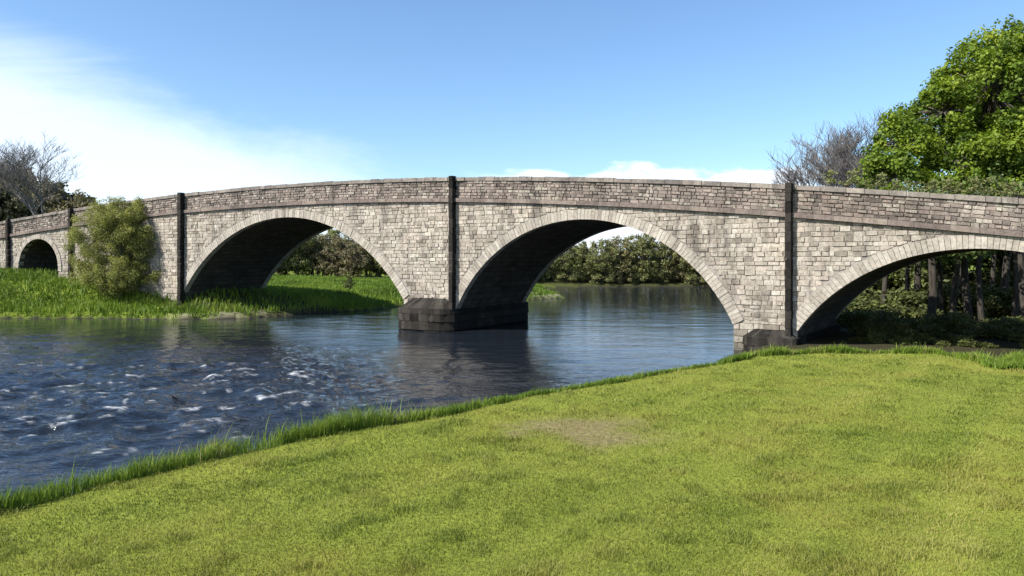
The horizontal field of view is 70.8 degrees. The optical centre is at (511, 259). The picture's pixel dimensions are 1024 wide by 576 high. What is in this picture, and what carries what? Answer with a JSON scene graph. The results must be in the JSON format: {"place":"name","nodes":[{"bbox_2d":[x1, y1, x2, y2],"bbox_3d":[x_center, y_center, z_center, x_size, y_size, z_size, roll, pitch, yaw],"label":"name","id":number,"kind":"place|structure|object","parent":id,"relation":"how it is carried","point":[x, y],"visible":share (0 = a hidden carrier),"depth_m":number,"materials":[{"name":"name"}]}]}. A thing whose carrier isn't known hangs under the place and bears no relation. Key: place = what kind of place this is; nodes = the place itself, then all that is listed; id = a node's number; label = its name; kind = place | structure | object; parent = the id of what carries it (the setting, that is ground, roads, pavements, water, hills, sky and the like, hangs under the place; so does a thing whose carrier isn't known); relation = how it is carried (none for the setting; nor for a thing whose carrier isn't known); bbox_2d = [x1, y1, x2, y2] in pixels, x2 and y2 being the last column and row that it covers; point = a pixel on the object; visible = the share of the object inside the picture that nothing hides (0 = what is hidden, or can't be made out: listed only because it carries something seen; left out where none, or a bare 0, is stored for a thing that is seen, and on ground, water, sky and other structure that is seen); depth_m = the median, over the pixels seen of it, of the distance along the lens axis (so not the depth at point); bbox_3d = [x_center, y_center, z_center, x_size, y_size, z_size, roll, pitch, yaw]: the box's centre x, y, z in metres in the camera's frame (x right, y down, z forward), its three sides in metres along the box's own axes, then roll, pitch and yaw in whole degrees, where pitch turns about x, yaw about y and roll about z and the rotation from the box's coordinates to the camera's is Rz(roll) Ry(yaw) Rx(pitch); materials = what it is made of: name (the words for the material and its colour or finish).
{"place":"outdoors","nodes":[
{"label":"outdoors","id":0,"kind":"place"},
{"bbox_2d":[0,266,564,318],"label":"bank grass","id":1,"kind":"structure","parent":0,"point":[319,287],"depth_m":43.05,"materials":[{"name":"green plant"}]},
{"bbox_2d":[0,286,742,496],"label":"river water","id":2,"kind":"structure","parent":0,"point":[105,392],"depth_m":21.74,"materials":[{"name":"blue liquid"}]},
{"bbox_2d":[0,250,1023,575],"bbox_3d":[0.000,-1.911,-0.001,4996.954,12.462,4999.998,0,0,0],"label":"ground","id":3,"kind":"structure","parent":0,"point":[600,432],"depth_m":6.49,"materials":[{"name":"green plant"}]},
{"bbox_2d":[0,180,43,221],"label":"hillside tree","id":4,"kind":"object","parent":3,"relation":"on","point":[14,208],"visible":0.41,"depth_m":73.22,"materials":[{"name":"green plant"}]},
{"bbox_2d":[12,168,49,196],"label":"hillside tree","id":5,"kind":"object","parent":3,"relation":"on","point":[20,186],"visible":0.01,"depth_m":79.08,"materials":[{"name":"brown plant"}]},
{"bbox_2d":[0,132,86,214],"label":"bare tree","id":6,"kind":"object","parent":3,"relation":"on","point":[9,171],"visible":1,"depth_m":61.54,"materials":[{"name":"grey plant"}]},
{"bbox_2d":[24,179,74,212],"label":"hillside tree","id":7,"kind":"object","parent":3,"relation":"on","point":[57,192],"visible":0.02,"depth_m":76.61,"materials":[{"name":"green plant"}]},
{"bbox_2d":[38,189,95,214],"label":"hillside tree","id":8,"kind":"object","parent":3,"relation":"on","point":[79,198],"visible":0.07,"depth_m":76.33,"materials":[{"name":"green plant"}]},
{"bbox_2d":[64,192,97,205],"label":"hillside tree","id":9,"kind":"object","parent":3,"relation":"on","point":[89,195],"depth_m":79.07,"materials":[{"name":"green plant"}]},
{"bbox_2d":[62,194,161,300],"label":"willow bush","id":10,"kind":"object","parent":3,"relation":"on","point":[115,238],"visible":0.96,"depth_m":41.64,"materials":[{"name":"green plant"}]},
{"bbox_2d":[273,256,292,274],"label":"meadow tree","id":11,"kind":"object","parent":3,"relation":"on","point":[281,267],"visible":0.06,"depth_m":83.46,"materials":[{"name":"green plant"}]},
{"bbox_2d":[278,252,304,274],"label":"meadow tree","id":12,"kind":"object","parent":3,"relation":"on","point":[285,272],"depth_m":87.44,"materials":[{"name":"green plant"}]},
{"bbox_2d":[283,235,322,274],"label":"meadow tree","id":13,"kind":"object","parent":3,"relation":"on","point":[297,262],"visible":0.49,"depth_m":83.84,"materials":[{"name":"green plant"}]},
{"bbox_2d":[296,233,328,275],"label":"meadow tree","id":14,"kind":"object","parent":3,"relation":"on","point":[312,271],"visible":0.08,"depth_m":87.49,"materials":[{"name":"green plant"}]},
{"bbox_2d":[302,234,346,276],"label":"meadow tree","id":15,"kind":"object","parent":3,"relation":"on","point":[327,261],"visible":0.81,"depth_m":83.95,"materials":[{"name":"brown plant"}]},
{"bbox_2d":[323,228,352,276],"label":"meadow tree","id":16,"kind":"object","parent":3,"relation":"on","point":[330,232],"visible":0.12,"depth_m":89.32,"materials":[{"name":"green plant"}]},
{"bbox_2d":[326,236,371,277],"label":"meadow tree","id":17,"kind":"object","parent":3,"relation":"on","point":[353,263],"visible":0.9,"depth_m":82.92,"materials":[{"name":"green plant"}]},
{"bbox_2d":[341,275,356,288],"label":"shrub","id":18,"kind":"object","parent":3,"relation":"on","point":[350,280],"visible":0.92,"depth_m":52.81,"materials":[{"name":"green plant"}]},
{"bbox_2d":[347,242,377,276],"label":"meadow tree","id":19,"kind":"object","parent":3,"relation":"on","point":[365,269],"visible":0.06,"depth_m":87.89,"materials":[{"name":"green plant"}]},
{"bbox_2d":[360,245,388,277],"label":"meadow tree","id":20,"kind":"object","parent":3,"relation":"on","point":[379,269],"visible":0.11,"depth_m":84.44,"materials":[{"name":"green plant"}]},
{"bbox_2d":[368,266,386,276],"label":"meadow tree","id":21,"kind":"object","parent":3,"relation":"on","point":[385,273],"visible":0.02,"depth_m":87.22,"materials":[{"name":"green plant"}]},
{"bbox_2d":[0,176,1023,350],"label":"stone bridge","id":22,"kind":"structure","parent":3,"relation":"on","point":[789,264],"depth_m":31.18,"materials":[{"name":"stone"}]},
{"bbox_2d":[861,178,873,188],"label":"parapet plant","id":23,"kind":"object","parent":22,"relation":"on","point":[866,185],"visible":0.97,"depth_m":23.31,"materials":[{"name":"green plant"}]},
{"bbox_2d":[890,179,900,189],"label":"parapet plant","id":24,"kind":"object","parent":22,"relation":"on","point":[897,186],"visible":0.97,"depth_m":22.84,"materials":[{"name":"green plant"}]},
{"bbox_2d":[901,180,914,190],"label":"parapet plant","id":25,"kind":"object","parent":22,"relation":"on","point":[907,188],"visible":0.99,"depth_m":22.71,"materials":[{"name":"green plant"}]},
{"bbox_2d":[915,181,930,191],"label":"parapet plant","id":26,"kind":"object","parent":22,"relation":"on","point":[923,187],"visible":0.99,"depth_m":22.49,"materials":[{"name":"green plant"}]},
{"bbox_2d":[923,179,939,192],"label":"parapet plant","id":27,"kind":"object","parent":22,"relation":"on","point":[932,186],"visible":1,"depth_m":22.14,"materials":[{"name":"green plant"}]},
{"bbox_2d":[939,177,954,192],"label":"parapet plant","id":28,"kind":"object","parent":22,"relation":"on","point":[945,188],"visible":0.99,"depth_m":21.99,"materials":[{"name":"green plant"}]},
{"bbox_2d":[954,181,967,193],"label":"parapet plant","id":29,"kind":"object","parent":22,"relation":"on","point":[959,188],"visible":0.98,"depth_m":21.87,"materials":[{"name":"green plant"}]},
{"bbox_2d":[960,176,990,193],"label":"parapet plant","id":30,"kind":"object","parent":22,"relation":"on","point":[974,179],"visible":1,"depth_m":21.47,"materials":[{"name":"green plant"}]},
{"bbox_2d":[973,177,998,195],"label":"parapet plant","id":31,"kind":"object","parent":22,"relation":"on","point":[984,189],"visible":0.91,"depth_m":21.38,"materials":[{"name":"green plant"}]},
{"bbox_2d":[995,182,1015,195],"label":"parapet plant","id":32,"kind":"object","parent":22,"relation":"on","point":[1002,192],"visible":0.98,"depth_m":21.13,"materials":[{"name":"green plant"}]},
{"bbox_2d":[1003,181,1023,203],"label":"parapet plant","id":33,"kind":"object","parent":22,"relation":"on","point":[1013,183],"visible":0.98,"depth_m":20.91,"materials":[{"name":"green plant"}]},
{"bbox_2d":[0,341,1023,512],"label":"long bank grass","id":34,"kind":"structure","parent":3,"relation":"on","point":[360,420],"depth_m":8.79,"materials":[{"name":"green plant"}]},
{"bbox_2d":[538,259,559,281],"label":"budding tree","id":35,"kind":"object","parent":3,"relation":"on","point":[547,274],"visible":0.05,"depth_m":88.02,"materials":[{"name":"green plant"}]},
{"bbox_2d":[545,252,571,278],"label":"budding tree","id":36,"kind":"object","parent":3,"relation":"on","point":[552,270],"visible":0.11,"depth_m":88.73,"materials":[{"name":"green plant"}]},
{"bbox_2d":[550,244,586,282],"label":"budding tree","id":37,"kind":"object","parent":3,"relation":"on","point":[568,267],"visible":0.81,"depth_m":87.64,"materials":[{"name":"green plant"}]},
{"bbox_2d":[569,240,605,280],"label":"budding tree","id":38,"kind":"object","parent":3,"relation":"on","point":[583,246],"visible":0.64,"depth_m":88.22,"materials":[{"name":"green plant"}]},
{"bbox_2d":[583,238,622,283],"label":"budding tree","id":39,"kind":"object","parent":3,"relation":"on","point":[602,266],"visible":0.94,"depth_m":87.38,"materials":[{"name":"green plant"}]},
{"bbox_2d":[601,235,635,283],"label":"budding tree","id":40,"kind":"object","parent":3,"relation":"on","point":[621,266],"visible":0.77,"depth_m":87.98,"materials":[{"name":"green plant"}]},
{"bbox_2d":[620,233,659,282],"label":"budding tree","id":41,"kind":"object","parent":3,"relation":"on","point":[636,254],"visible":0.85,"depth_m":88.08,"materials":[{"name":"green plant"}]},
{"bbox_2d":[631,233,677,283],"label":"budding tree","id":42,"kind":"object","parent":3,"relation":"on","point":[663,253],"visible":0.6,"depth_m":88.60,"materials":[{"name":"green plant"}]},
{"bbox_2d":[649,240,686,281],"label":"budding tree","id":43,"kind":"object","parent":3,"relation":"on","point":[673,267],"visible":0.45,"depth_m":89.33,"materials":[{"name":"green plant"}]},
{"bbox_2d":[668,250,696,281],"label":"budding tree","id":44,"kind":"object","parent":3,"relation":"on","point":[678,269],"visible":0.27,"depth_m":89.07,"materials":[{"name":"green plant"}]},
{"bbox_2d":[678,257,707,284],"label":"budding tree","id":45,"kind":"object","parent":3,"relation":"on","point":[692,278],"visible":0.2,"depth_m":88.07,"materials":[{"name":"green plant"}]},
{"bbox_2d":[764,105,895,189],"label":"bare tree","id":46,"kind":"object","parent":3,"relation":"on","point":[839,163],"visible":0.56,"depth_m":50.00,"materials":[{"name":"grey plant"}]},
{"bbox_2d":[822,169,843,185],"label":"parapet plant","id":47,"kind":"object","parent":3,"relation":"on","point":[831,180],"visible":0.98,"depth_m":23.99,"materials":[{"name":"green plant"}]},
{"bbox_2d":[836,310,864,326],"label":"undergrowth bush","id":48,"kind":"object","parent":3,"relation":"on","point":[848,318],"visible":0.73,"depth_m":30.71,"materials":[{"name":"green plant"}]},
{"bbox_2d":[842,168,860,186],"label":"parapet plant","id":49,"kind":"object","parent":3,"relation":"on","point":[854,181],"visible":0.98,"depth_m":23.57,"materials":[{"name":"green plant"}]},
{"bbox_2d":[854,286,880,300],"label":"undergrowth bush","id":50,"kind":"object","parent":3,"relation":"on","point":[868,291],"visible":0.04,"depth_m":41.50,"materials":[{"name":"green plant"}]},
{"bbox_2d":[843,296,898,314],"bbox_3d":[16.533,2.448,34.048,3.535,1.418,2.025,0,0,45],"label":"undergrowth bush","id":51,"kind":"object","parent":3,"relation":"on","point":[860,305],"visible":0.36,"depth_m":33.52,"materials":[{"name":"green plant"}]},
{"bbox_2d":[856,309,885,324],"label":"undergrowth bush","id":52,"kind":"object","parent":3,"relation":"on","point":[867,314],"visible":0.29,"depth_m":30.32,"materials":[{"name":"green plant"}]},
{"bbox_2d":[866,330,888,342],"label":"undergrowth bush","id":53,"kind":"object","parent":3,"relation":"on","point":[878,337],"visible":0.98,"depth_m":25.07,"materials":[{"name":"green plant"}]},
{"bbox_2d":[844,293,911,310],"bbox_3d":[18.857,2.399,36.881,4.178,1.448,2.393,0,0,5],"label":"undergrowth bush","id":54,"kind":"object","parent":3,"relation":"on","point":[878,297],"visible":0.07,"depth_m":36.71,"materials":[{"name":"green plant"}]},
{"bbox_2d":[873,172,887,189],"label":"parapet plant","id":55,"kind":"object","parent":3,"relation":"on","point":[884,184],"visible":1,"depth_m":23.00,"materials":[{"name":"green plant"}]},
{"bbox_2d":[859,279,902,296],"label":"undergrowth bush","id":56,"kind":"object","parent":3,"relation":"on","point":[879,291],"visible":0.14,"depth_m":43.34,"materials":[{"name":"green plant"}]},
{"bbox_2d":[867,315,910,326],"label":"undergrowth bush","id":57,"kind":"object","parent":3,"relation":"on","point":[885,320],"visible":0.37,"depth_m":28.30,"materials":[{"name":"green plant"}]},
{"bbox_2d":[874,308,908,320],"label":"undergrowth bush","id":58,"kind":"object","parent":3,"relation":"on","point":[890,314],"visible":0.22,"depth_m":31.18,"materials":[{"name":"green plant"}]},
{"bbox_2d":[878,286,927,320],"bbox_3d":[18.521,2.228,33.929,2.025,2.048,3.535,0,0,20],"label":"undergrowth bush","id":59,"kind":"object","parent":3,"relation":"on","point":[902,301],"visible":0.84,"depth_m":33.25,"materials":[{"name":"green plant"}]},
{"bbox_2d":[887,336,918,344],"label":"undergrowth bush","id":60,"kind":"object","parent":3,"relation":"on","point":[905,340],"visible":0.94,"depth_m":24.51,"materials":[{"name":"green plant"}]},
{"bbox_2d":[881,260,925,302],"bbox_3d":[18.218,0.259,34.686,2.788,5.812,3.984,3,2,-10],"label":"woodland tree","id":61,"kind":"object","parent":3,"relation":"on","point":[884,284],"depth_m":34.77,"materials":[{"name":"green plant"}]},
{"bbox_2d":[900,316,931,327],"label":"undergrowth bush","id":62,"kind":"object","parent":3,"relation":"on","point":[912,321],"visible":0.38,"depth_m":30.32,"materials":[{"name":"green plant"}]},
{"bbox_2d":[874,268,958,295],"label":"undergrowth bush","id":63,"kind":"object","parent":3,"relation":"on","point":[899,276],"visible":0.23,"depth_m":42.02,"materials":[{"name":"green plant"}]},
{"bbox_2d":[892,174,942,316],"bbox_3d":[18.965,-0.414,34.037,4.539,7.234,2.983,-1,0,22],"label":"woodland tree","id":64,"kind":"object","parent":3,"relation":"on","point":[917,278],"visible":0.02,"depth_m":33.92,"materials":[{"name":"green plant"}]},
{"bbox_2d":[908,332,937,343],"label":"undergrowth bush","id":65,"kind":"object","parent":3,"relation":"on","point":[921,338],"visible":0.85,"depth_m":24.74,"materials":[{"name":"green plant"}]},
{"bbox_2d":[905,257,948,291],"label":"woodland tree","id":66,"kind":"object","parent":3,"relation":"on","point":[907,278],"visible":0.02,"depth_m":36.73,"materials":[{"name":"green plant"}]},
{"bbox_2d":[915,307,943,319],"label":"undergrowth bush","id":67,"kind":"object","parent":3,"relation":"on","point":[922,314],"visible":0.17,"depth_m":31.94,"materials":[{"name":"green plant"}]},
{"bbox_2d":[922,191,944,314],"bbox_3d":[20.970,-0.137,35.663,2.514,6.614,3.638,-3,0,-11],"label":"woodland tree","id":68,"kind":"object","parent":3,"relation":"on","point":[940,288],"visible":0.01,"depth_m":35.45,"materials":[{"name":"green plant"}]},
{"bbox_2d":[853,14,1023,197],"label":"leafy tree","id":69,"kind":"object","parent":3,"relation":"on","point":[972,107],"visible":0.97,"depth_m":37.27,"materials":[{"name":"green plant"}]},
{"bbox_2d":[910,260,974,283],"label":"undergrowth bush","id":70,"kind":"object","parent":3,"relation":"on","point":[949,273],"visible":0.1,"depth_m":44.61,"materials":[{"name":"green plant"}]},
{"bbox_2d":[933,339,951,346],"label":"undergrowth bush","id":71,"kind":"object","parent":3,"relation":"on","point":[939,342],"visible":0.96,"depth_m":24.08,"materials":[{"name":"green plant"}]},
{"bbox_2d":[913,254,974,271],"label":"woodland tree","id":72,"kind":"object","parent":3,"relation":"on","point":[951,258],"visible":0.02,"depth_m":44.29,"materials":[{"name":"green plant"}]},
{"bbox_2d":[917,312,971,333],"bbox_3d":[17.014,2.571,28.343,1.988,1.073,1.139,0,0,5],"label":"undergrowth bush","id":73,"kind":"object","parent":3,"relation":"on","point":[953,323],"visible":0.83,"depth_m":28.16,"materials":[{"name":"green plant"}]},
{"bbox_2d":[903,178,989,322],"bbox_3d":[18.282,-0.180,30.852,4.858,6.756,2.505,1,1,33],"label":"woodland tree","id":74,"kind":"object","parent":3,"relation":"on","point":[932,303],"visible":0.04,"depth_m":30.84,"materials":[{"name":"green plant"}]},
{"bbox_2d":[923,282,986,314],"bbox_3d":[22.108,2.178,36.053,3.856,2.162,2.208,0,0,44],"label":"undergrowth bush","id":75,"kind":"object","parent":3,"relation":"on","point":[946,293],"visible":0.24,"depth_m":35.77,"materials":[{"name":"green plant"}]},
{"bbox_2d":[940,333,974,341],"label":"undergrowth bush","id":76,"kind":"object","parent":3,"relation":"on","point":[949,337],"visible":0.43,"depth_m":25.60,"materials":[{"name":"green plant"}]},
{"bbox_2d":[936,193,983,312],"bbox_3d":[20.127,0.061,32.744,3.586,6.240,3.423,3,4,5],"label":"woodland tree","id":77,"kind":"object","parent":3,"relation":"on","point":[954,285],"visible":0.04,"depth_m":32.79,"materials":[{"name":"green plant"}]},
{"bbox_2d":[944,310,980,328],"bbox_3d":[18.923,2.606,30.511,1.012,0.971,1.768,0,0,-9],"label":"undergrowth bush","id":78,"kind":"object","parent":3,"relation":"on","point":[965,316],"visible":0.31,"depth_m":30.11,"materials":[{"name":"green plant"}]},
{"bbox_2d":[928,182,999,318],"bbox_3d":[21.273,-0.305,34.375,3.636,7.041,5.065,-3,-2,-15],"label":"woodland tree","id":79,"kind":"object","parent":3,"relation":"on","point":[967,302],"visible":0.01,"depth_m":34.01,"materials":[{"name":"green plant"}]},
{"bbox_2d":[958,185,969,291],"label":"woodland tree","id":80,"kind":"object","parent":3,"relation":"on","point":[960,265],"visible":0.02,"depth_m":38.01,"materials":[{"name":"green plant"}]},
{"bbox_2d":[952,335,978,347],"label":"undergrowth bush","id":81,"kind":"object","parent":3,"relation":"on","point":[961,340],"visible":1,"depth_m":23.82,"materials":[{"name":"green plant"}]},
{"bbox_2d":[939,180,1012,321],"bbox_3d":[20.247,-0.139,31.359,4.138,6.670,2.669,-3,0,-24],"label":"woodland tree","id":82,"kind":"object","parent":3,"relation":"on","point":[980,305],"visible":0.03,"depth_m":31.39,"materials":[{"name":"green plant"}]},
{"bbox_2d":[946,295,1011,318],"bbox_3d":[22.631,2.381,34.979,2.208,1.575,3.856,0,0,-30],"label":"undergrowth bush","id":83,"kind":"object","parent":3,"relation":"on","point":[992,313],"visible":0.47,"depth_m":34.19,"materials":[{"name":"green plant"}]},
{"bbox_2d":[968,270,996,281],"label":"undergrowth bush","id":84,"kind":"object","parent":3,"relation":"on","point":[972,275],"visible":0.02,"depth_m":46.17,"materials":[{"name":"green plant"}]},
{"bbox_2d":[963,324,1007,337],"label":"undergrowth bush","id":85,"kind":"object","parent":3,"relation":"on","point":[987,331],"visible":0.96,"depth_m":26.39,"materials":[{"name":"green plant"}]},
{"bbox_2d":[977,185,996,287],"bbox_3d":[24.725,-0.565,37.201,2.966,7.477,3.443,5,-2,-40],"label":"woodland tree","id":86,"kind":"object","parent":3,"relation":"on","point":[993,269],"visible":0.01,"depth_m":37.02,"materials":[{"name":"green plant"}]},
{"bbox_2d":[975,341,999,348],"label":"undergrowth bush","id":87,"kind":"object","parent":3,"relation":"on","point":[985,345],"visible":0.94,"depth_m":23.55,"materials":[{"name":"green plant"}]},
{"bbox_2d":[968,251,1011,278],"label":"woodland tree","id":88,"kind":"object","parent":3,"relation":"on","point":[986,266],"visible":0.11,"depth_m":45.49,"materials":[{"name":"green plant"}]},
{"bbox_2d":[969,282,1011,297],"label":"undergrowth bush","id":89,"kind":"object","parent":3,"relation":"on","point":[974,285],"visible":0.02,"depth_m":42.02,"materials":[{"name":"green plant"}]},
{"bbox_2d":[969,266,1012,299],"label":"undergrowth bush","id":90,"kind":"object","parent":3,"relation":"on","point":[998,277],"visible":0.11,"depth_m":41.88,"materials":[{"name":"green plant"}]},
{"bbox_2d":[969,174,1022,294],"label":"woodland tree","id":91,"kind":"object","parent":3,"relation":"on","point":[1005,276],"visible":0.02,"depth_m":35.76,"materials":[{"name":"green plant"}]},
{"bbox_2d":[974,163,1023,319],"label":"woodland tree","id":92,"kind":"object","parent":3,"relation":"on","point":[1020,256],"visible":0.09,"depth_m":31.18,"materials":[{"name":"green plant"}]},
{"bbox_2d":[987,251,1012,272],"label":"woodland tree","id":93,"kind":"object","parent":3,"relation":"on","point":[999,261],"visible":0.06,"depth_m":44.08,"materials":[{"name":"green plant"}]},
{"bbox_2d":[977,315,1023,330],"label":"undergrowth bush","id":94,"kind":"object","parent":3,"relation":"on","point":[1004,322],"visible":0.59,"depth_m":27.99,"materials":[{"name":"green plant"}]},
{"bbox_2d":[983,284,1020,318],"bbox_3d":[24.146,2.210,35.113,3.856,2.081,2.208,0,0,-40],"label":"undergrowth bush","id":95,"kind":"object","parent":3,"relation":"on","point":[993,293],"visible":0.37,"depth_m":34.59,"materials":[{"name":"green plant"}]},
{"bbox_2d":[981,186,1022,316],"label":"woodland tree","id":96,"kind":"object","parent":3,"relation":"on","point":[1015,306],"visible":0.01,"depth_m":32.92,"materials":[{"name":"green plant"}]},
{"bbox_2d":[1000,316,1023,327],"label":"undergrowth bush","id":97,"kind":"object","parent":3,"relation":"on","point":[1021,318],"visible":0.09,"depth_m":29.93,"materials":[{"name":"green plant"}]},
{"bbox_2d":[1002,328,1023,342],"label":"undergrowth bush","id":98,"kind":"object","parent":3,"relation":"on","point":[1015,334],"visible":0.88,"depth_m":25.47,"materials":[{"name":"green plant"}]},
{"bbox_2d":[1017,336,1023,348],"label":"undergrowth bush","id":99,"kind":"object","parent":3,"relation":"on","point":[1021,340],"visible":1,"depth_m":23.61,"materials":[{"name":"green plant"}]},
{"bbox_2d":[0,0,1023,255],"label":"sky","id":100,"kind":"structure","parent":0,"point":[157,98],"materials":[{"name":"blue"}]}
]}

